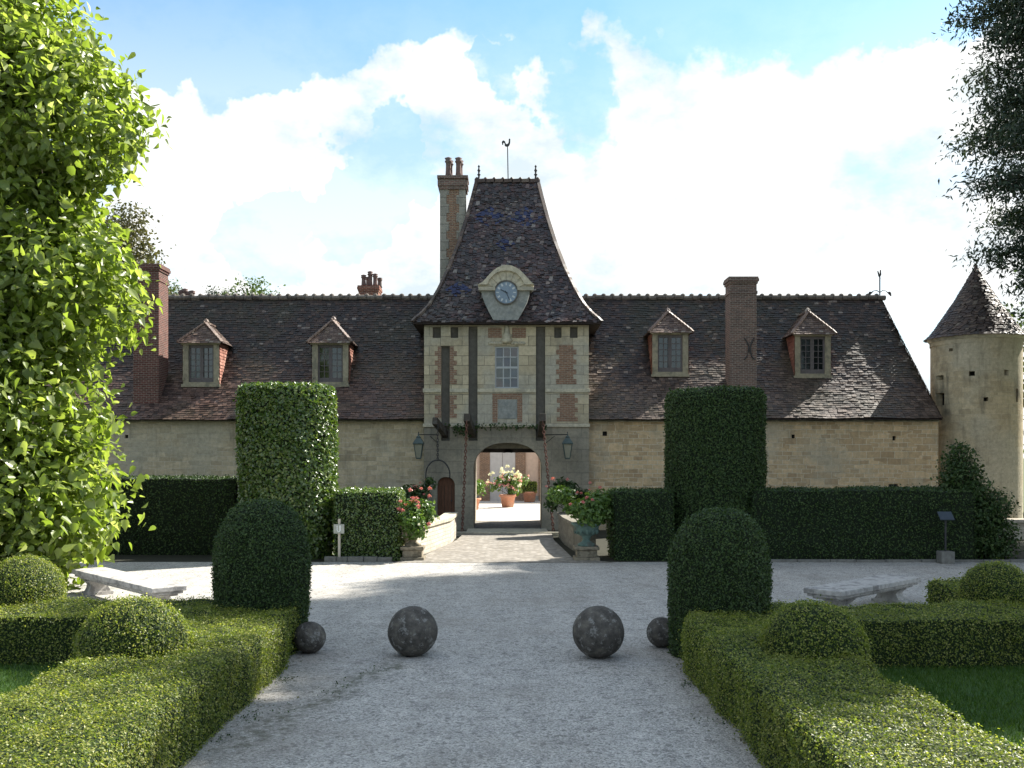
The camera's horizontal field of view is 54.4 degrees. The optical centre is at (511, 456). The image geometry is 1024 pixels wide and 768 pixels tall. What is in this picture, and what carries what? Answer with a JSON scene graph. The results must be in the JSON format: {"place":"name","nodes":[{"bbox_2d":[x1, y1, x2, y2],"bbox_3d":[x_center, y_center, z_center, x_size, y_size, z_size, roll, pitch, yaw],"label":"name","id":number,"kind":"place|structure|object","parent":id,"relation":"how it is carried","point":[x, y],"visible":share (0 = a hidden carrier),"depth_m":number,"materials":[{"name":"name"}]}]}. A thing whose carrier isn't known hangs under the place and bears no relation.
{"place":"outdoors","nodes":[
{"label":"outdoors","id":0,"kind":"place"},
{"bbox_2d":[0,660,64,695],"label":"lawn grass","id":1,"kind":"structure","parent":0,"point":[18,675],"depth_m":14.58,"materials":[{"name":"green plant"}]},
{"bbox_2d":[402,477,437,502],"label":"flowering bush","id":2,"kind":"object","parent":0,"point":[424,492],"visible":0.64,"depth_m":39.30,"materials":[{"name":"plant"}]},
{"bbox_2d":[393,534,613,562],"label":"bridge ramp","id":3,"kind":"structure","parent":0,"point":[505,548],"depth_m":33.13,"materials":[{"name":"beige stone"}]},
{"bbox_2d":[400,545,425,560],"bbox_3d":[-3.081,3.040,31.000,0.744,0.520,0.744,0,0,0],"label":"stone pedestal","id":4,"kind":"object","parent":3,"relation":"on","point":[412,553],"visible":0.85,"depth_m":30.70,"materials":[{"name":"beige stone"}]},
{"bbox_2d":[397,486,440,546],"bbox_3d":[-2.972,1.848,30.943,1.146,1.865,1.734,0,0,22],"label":"flower urn","id":5,"kind":"object","parent":4,"relation":"on","point":[415,518],"visible":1,"depth_m":30.68,"materials":[{"name":"stone"}]},
{"bbox_2d":[573,545,599,560],"bbox_3d":[2.311,3.040,31.000,0.792,0.520,0.792,0,0,0],"label":"stone pedestal","id":6,"kind":"object","parent":3,"relation":"on","point":[585,553],"visible":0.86,"depth_m":30.68,"materials":[{"name":"beige stone"}]},
{"bbox_2d":[545,477,613,546],"bbox_3d":[2.444,1.698,30.810,2.927,2.164,1.757,0,0,0],"label":"flower urn","id":7,"kind":"object","parent":6,"relation":"on","point":[592,512],"visible":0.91,"depth_m":30.67,"materials":[{"name":"green plant"}]},
{"bbox_2d":[474,520,540,527],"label":"passage floor","id":8,"kind":"structure","parent":0,"point":[507,523],"depth_m":46.93,"materials":[{"name":"grey stone"}]},
{"bbox_2d":[477,501,539,519],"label":"courtyard gravel","id":9,"kind":"structure","parent":0,"point":[496,510],"depth_m":58.05,"materials":[{"name":"white gravel"}]},
{"bbox_2d":[97,199,178,294],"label":"broadleaf tree","id":10,"kind":"object","parent":9,"relation":"on","point":[142,245],"visible":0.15,"depth_m":61.56,"materials":[{"name":"green plant"}]},
{"bbox_2d":[168,279,187,294],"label":"broadleaf tree","id":11,"kind":"object","parent":9,"relation":"on","point":[173,289],"visible":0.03,"depth_m":65.85,"materials":[{"name":"green plant"}]},
{"bbox_2d":[202,285,217,294],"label":"conifer","id":12,"kind":"object","parent":9,"relation":"on","point":[212,292],"visible":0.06,"depth_m":75.89,"materials":[{"name":"green plant"}]},
{"bbox_2d":[216,275,290,295],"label":"broadleaf tree","id":13,"kind":"object","parent":9,"relation":"on","point":[253,290],"visible":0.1,"depth_m":74.84,"materials":[{"name":"green plant"}]},
{"bbox_2d":[477,479,486,509],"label":"flower pot","id":14,"kind":"object","parent":9,"relation":"on","point":[480,487],"visible":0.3,"depth_m":59.79,"materials":[{"name":"ceramic"}]},
{"bbox_2d":[485,465,529,506],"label":"flower pot","id":15,"kind":"object","parent":9,"relation":"on","point":[508,482],"visible":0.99,"depth_m":62.66,"materials":[{"name":"ceramic"}]},
{"bbox_2d":[477,453,539,500],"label":"courtyard house","id":16,"kind":"structure","parent":9,"relation":"on","point":[522,463],"depth_m":71.93,"materials":[{"name":"brick"}]},
{"bbox_2d":[490,453,514,500],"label":"door","id":17,"kind":"structure","parent":16,"relation":"in","point":[497,460],"depth_m":71.92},
{"bbox_2d":[521,480,537,501],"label":"flower pot","id":18,"kind":"object","parent":9,"relation":"on","point":[529,491],"visible":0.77,"depth_m":69.56,"materials":[{"name":"ceramic"}]},
{"bbox_2d":[27,0,1023,456],"label":"sky","id":19,"kind":"structure","parent":0,"point":[678,147],"materials":[{"name":"blue"}]},
{"bbox_2d":[65,562,1023,767],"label":"gravel forecourt","id":20,"kind":"structure","parent":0,"point":[504,671],"depth_m":14.38,"materials":[{"name":"grey gravel"}]},
{"bbox_2d":[0,0,172,590],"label":"broadleaf tree","id":21,"kind":"object","parent":20,"relation":"on","point":[55,239],"visible":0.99,"depth_m":24.19,"materials":[{"name":"green plant"}]},
{"bbox_2d":[72,567,186,600],"bbox_3d":[-8.500,2.920,21.900,0.750,0.560,4.601,0,0,-42],"label":"stone bench","id":22,"kind":"object","parent":20,"relation":"on","point":[99,580],"visible":0.85,"depth_m":21.55,"materials":[{"name":"white stone"}]},
{"bbox_2d":[0,609,293,767],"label":"box hedge","id":23,"kind":"object","parent":20,"relation":"on","point":[178,710],"visible":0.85,"depth_m":10.43,"materials":[{"name":"green plant"}]},
{"bbox_2d":[70,590,196,658],"bbox_3d":[-4.772,2.338,12.601,1.589,1.296,1.543,0,0,0],"label":"box ball","id":24,"kind":"object","parent":23,"relation":"on","point":[137,625],"visible":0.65,"depth_m":12.19,"materials":[{"name":"green plant"}]},
{"bbox_2d":[0,592,311,665],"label":"box hedge","id":25,"kind":"object","parent":20,"relation":"on","point":[42,632],"visible":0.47,"depth_m":15.32,"materials":[{"name":"green plant"}]},
{"bbox_2d":[0,553,69,607],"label":"box ball","id":26,"kind":"object","parent":25,"relation":"on","point":[26,578],"visible":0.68,"depth_m":16.63,"materials":[{"name":"green plant"}]},
{"bbox_2d":[210,497,313,650],"bbox_3d":[-4.208,1.981,16.704,1.714,2.715,1.727,0,0,0],"label":"dome topiary","id":27,"kind":"object","parent":20,"relation":"on","point":[261,556],"visible":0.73,"depth_m":16.13,"materials":[{"name":"green plant"}]},
{"bbox_2d":[294,621,325,652],"bbox_3d":[-3.299,2.944,16.251,0.522,0.502,0.516,0,0,0],"label":"stone ball","id":28,"kind":"object","parent":20,"relation":"on","point":[310,636],"visible":0.99,"depth_m":16.07,"materials":[{"name":"grey stone"}]},
{"bbox_2d":[388,606,437,656],"bbox_3d":[-1.597,2.800,16.050,0.805,0.784,0.806,0,0,0],"label":"stone ball","id":29,"kind":"object","parent":20,"relation":"on","point":[412,631],"visible":1,"depth_m":15.76,"materials":[{"name":"grey stone"}]},
{"bbox_2d":[183,656,752,765],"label":"fallen leaves","id":30,"kind":"object","parent":20,"relation":"on","point":[648,712],"visible":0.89,"depth_m":12.84,"materials":[{"name":"brown plant"}]},
{"bbox_2d":[210,665,727,742],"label":"path weeds","id":31,"kind":"object","parent":20,"relation":"on","point":[683,685],"visible":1,"depth_m":12.59,"materials":[{"name":"green plant"}]},
{"bbox_2d":[573,606,623,657],"bbox_3d":[1.379,2.787,15.903,0.825,0.810,0.825,0,0,0],"label":"stone ball","id":32,"kind":"object","parent":20,"relation":"on","point":[598,631],"visible":1,"depth_m":15.61,"materials":[{"name":"grey stone"}]},
{"bbox_2d":[646,617,669,646],"bbox_3d":[2.518,2.948,16.752,0.509,0.493,0.505,0,0,0],"label":"stone ball","id":33,"kind":"object","parent":20,"relation":"on","point":[657,631],"visible":0.78,"depth_m":16.57,"materials":[{"name":"grey stone"}]},
{"bbox_2d":[664,504,774,658],"bbox_3d":[3.362,2.051,16.092,1.768,2.615,1.784,0,0,0],"label":"dome topiary","id":34,"kind":"object","parent":20,"relation":"on","point":[718,557],"visible":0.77,"depth_m":15.53,"materials":[{"name":"green plant"}]},
{"bbox_2d":[667,594,1023,668],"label":"box hedge","id":35,"kind":"object","parent":20,"relation":"on","point":[958,632],"visible":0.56,"depth_m":15.12,"materials":[{"name":"green plant"}]},
{"bbox_2d":[676,608,1023,767],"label":"box hedge","id":36,"kind":"object","parent":20,"relation":"on","point":[784,711],"visible":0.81,"depth_m":9.97,"materials":[{"name":"green plant"}]},
{"bbox_2d":[755,594,875,665],"bbox_3d":[3.809,2.375,12.601,1.479,1.220,1.493,0,0,0],"label":"box ball","id":37,"kind":"object","parent":36,"relation":"on","point":[817,628],"visible":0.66,"depth_m":12.21,"materials":[{"name":"green plant"}]},
{"bbox_2d":[804,574,920,606],"bbox_3d":[7.475,2.930,21.100,3.502,0.540,0.850,0,0,-43],"label":"stone bench","id":38,"kind":"object","parent":20,"relation":"on","point":[890,588],"visible":0.88,"depth_m":20.75,"materials":[{"name":"grey stone"}]},
{"bbox_2d":[771,559,1023,561],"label":"kerb","id":39,"kind":"structure","parent":20,"relation":"on","point":[885,560],"depth_m":30.15,"materials":[{"name":"stone"}]},
{"bbox_2d":[924,572,960,604],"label":"box hedge","id":40,"kind":"object","parent":20,"relation":"on","point":[939,590],"visible":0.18,"depth_m":19.25,"materials":[{"name":"green plant"}]},
{"bbox_2d":[953,558,1023,603],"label":"box ball","id":41,"kind":"object","parent":40,"relation":"on","point":[994,580],"visible":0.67,"depth_m":16.85,"materials":[{"name":"green plant"}]},
{"bbox_2d":[936,512,954,563],"bbox_3d":[13.016,2.478,29.900,0.420,1.643,0.400,0,0,0],"label":"information sign","id":42,"kind":"object","parent":20,"relation":"on","point":[945,556],"visible":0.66,"depth_m":29.81,"materials":[{"name":"stone"}]},
{"bbox_2d":[82,530,1023,561],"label":"hedge bed","id":43,"kind":"object","parent":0,"point":[602,544],"depth_m":31.94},
{"bbox_2d":[61,473,238,554],"bbox_3d":[-15.481,1.999,33.305,13.322,2.949,2.193,0,0,0],"label":"yew hedge","id":44,"kind":"object","parent":43,"relation":"on","point":[184,514],"visible":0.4,"depth_m":32.43,"materials":[{"name":"green plant"}]},
{"bbox_2d":[233,380,339,559],"bbox_3d":[-7.219,0.498,31.991,3.367,5.827,3.328,0,0,0],"label":"column topiary","id":45,"kind":"object","parent":43,"relation":"on","point":[287,444],"depth_m":30.79,"materials":[{"name":"green plant"}]},
{"bbox_2d":[334,519,343,556],"bbox_3d":[-5.262,2.600,30.319,0.320,1.400,0.142,0,0,0],"label":"sign post","id":46,"kind":"object","parent":43,"relation":"on","point":[339,528],"visible":0.94,"depth_m":30.27,"materials":[{"name":"white wood"}]},
{"bbox_2d":[324,556,391,561],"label":"kerb","id":47,"kind":"structure","parent":43,"relation":"on","point":[355,559],"depth_m":30.22,"materials":[{"name":"stone"}]},
{"bbox_2d":[331,484,405,560],"bbox_3d":[-4.494,2.167,31.500,2.388,2.595,2.223,0,0,0],"label":"beech hedge","id":48,"kind":"object","parent":43,"relation":"on","point":[368,517],"visible":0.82,"depth_m":30.63,"materials":[{"name":"green plant"}]},
{"bbox_2d":[402,512,457,554],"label":"bridge parapet","id":49,"kind":"structure","parent":43,"relation":"on","point":[442,531],"depth_m":34.87,"materials":[{"name":"stone"}]},
{"bbox_2d":[457,528,558,535],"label":"bridge threshold","id":50,"kind":"object","parent":43,"relation":"on","point":[507,531],"visible":0.52,"depth_m":40.38,"materials":[{"name":"stone"}]},
{"bbox_2d":[543,476,589,512],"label":"flowering bush","id":51,"kind":"object","parent":43,"relation":"on","point":[572,485],"visible":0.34,"depth_m":38.88,"materials":[{"name":"plant"}]},
{"bbox_2d":[557,512,595,551],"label":"bridge parapet","id":52,"kind":"structure","parent":43,"relation":"on","point":[568,537],"depth_m":35.13,"materials":[{"name":"beige stone"}]},
{"bbox_2d":[605,484,675,560],"bbox_3d":[4.051,2.156,31.498,2.238,2.561,2.146,0,0,0],"label":"yew hedge","id":53,"kind":"object","parent":43,"relation":"on","point":[640,527],"visible":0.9,"depth_m":30.65,"materials":[{"name":"green plant"}]},
{"bbox_2d":[662,384,769,537],"bbox_3d":[6.509,0.560,31.915,3.394,5.660,3.393,0,0,0],"label":"column topiary","id":54,"kind":"object","parent":43,"relation":"on","point":[714,449],"depth_m":30.58,"materials":[{"name":"green plant"}]},
{"bbox_2d":[749,483,976,559],"bbox_3d":[10.737,2.146,31.413,7.235,2.615,2.341,0,0,0],"label":"yew hedge","id":55,"kind":"object","parent":43,"relation":"on","point":[870,522],"visible":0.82,"depth_m":30.45,"materials":[{"name":"green plant"}]},
{"bbox_2d":[928,439,1023,559],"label":"yew bush","id":56,"kind":"object","parent":43,"relation":"on","point":[992,539],"visible":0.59,"depth_m":31.05,"materials":[{"name":"green plant"}]},
{"bbox_2d":[931,0,1023,319],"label":"conifer tree","id":57,"kind":"object","parent":43,"relation":"on","point":[1007,136],"visible":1,"depth_m":38.72,"materials":[{"name":"green plant"}]},
{"bbox_2d":[1003,518,1023,539],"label":"wall","id":58,"kind":"structure","parent":43,"relation":"on","point":[1019,521],"depth_m":38.40,"materials":[{"name":"stone"}]},
{"bbox_2d":[872,663,1023,747],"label":"lawn","id":59,"kind":"structure","parent":0,"point":[971,695],"depth_m":13.44,"materials":[{"name":"plant"}]},
{"bbox_2d":[1023,458,1023,517],"bbox_3d":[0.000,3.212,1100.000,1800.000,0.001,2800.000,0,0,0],"label":"ground","id":60,"kind":"structure","parent":0,"point":[1023,487],"depth_m":101.68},
{"bbox_2d":[16,263,432,489],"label":"stable wing","id":61,"kind":"structure","parent":60,"relation":"on","point":[361,351],"depth_m":44.40,"materials":[{"name":"brown tile"}]},
{"bbox_2d":[411,139,602,531],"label":"gatehouse","id":62,"kind":"object","parent":60,"relation":"on","point":[506,321],"visible":0.98,"depth_m":43.00,"materials":[{"name":"stone"}]},
{"bbox_2d":[413,432,437,458],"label":"wall lantern","id":63,"kind":"object","parent":62,"relation":"attached to","point":[418,443],"depth_m":41.97,"materials":[{"name":"metal"}]},
{"bbox_2d":[438,477,454,515],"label":"postern door","id":64,"kind":"structure","parent":62,"relation":"in","point":[446,485],"depth_m":43.18,"materials":[{"name":"brown wood"}]},
{"bbox_2d":[445,421,546,439],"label":"wall plant","id":65,"kind":"object","parent":62,"relation":"attached to","point":[458,428],"depth_m":42.81,"materials":[{"name":"green plant"}]},
{"bbox_2d":[492,347,521,390],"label":"window","id":66,"kind":"structure","parent":62,"relation":"in","point":[506,358],"depth_m":43.09,"materials":[{"name":"white paint"}]},
{"bbox_2d":[546,432,572,458],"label":"wall lantern","id":67,"kind":"object","parent":62,"relation":"attached to","point":[567,442],"depth_m":41.97,"materials":[{"name":"metal"}]},
{"bbox_2d":[582,270,942,529],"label":"stable wing","id":68,"kind":"structure","parent":60,"relation":"on","point":[838,380],"depth_m":44.21,"materials":[{"name":"brown tile"}]},
{"bbox_2d":[923,265,1023,517],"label":"round turret","id":69,"kind":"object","parent":60,"relation":"on","point":[974,339],"visible":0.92,"depth_m":43.42,"materials":[{"name":"stone"}]},
{"bbox_2d":[1004,270,1023,457],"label":"broadleaf tree","id":70,"kind":"object","parent":60,"relation":"on","point":[1021,324],"visible":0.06,"depth_m":58.50,"materials":[{"name":"green plant"}]}
]}

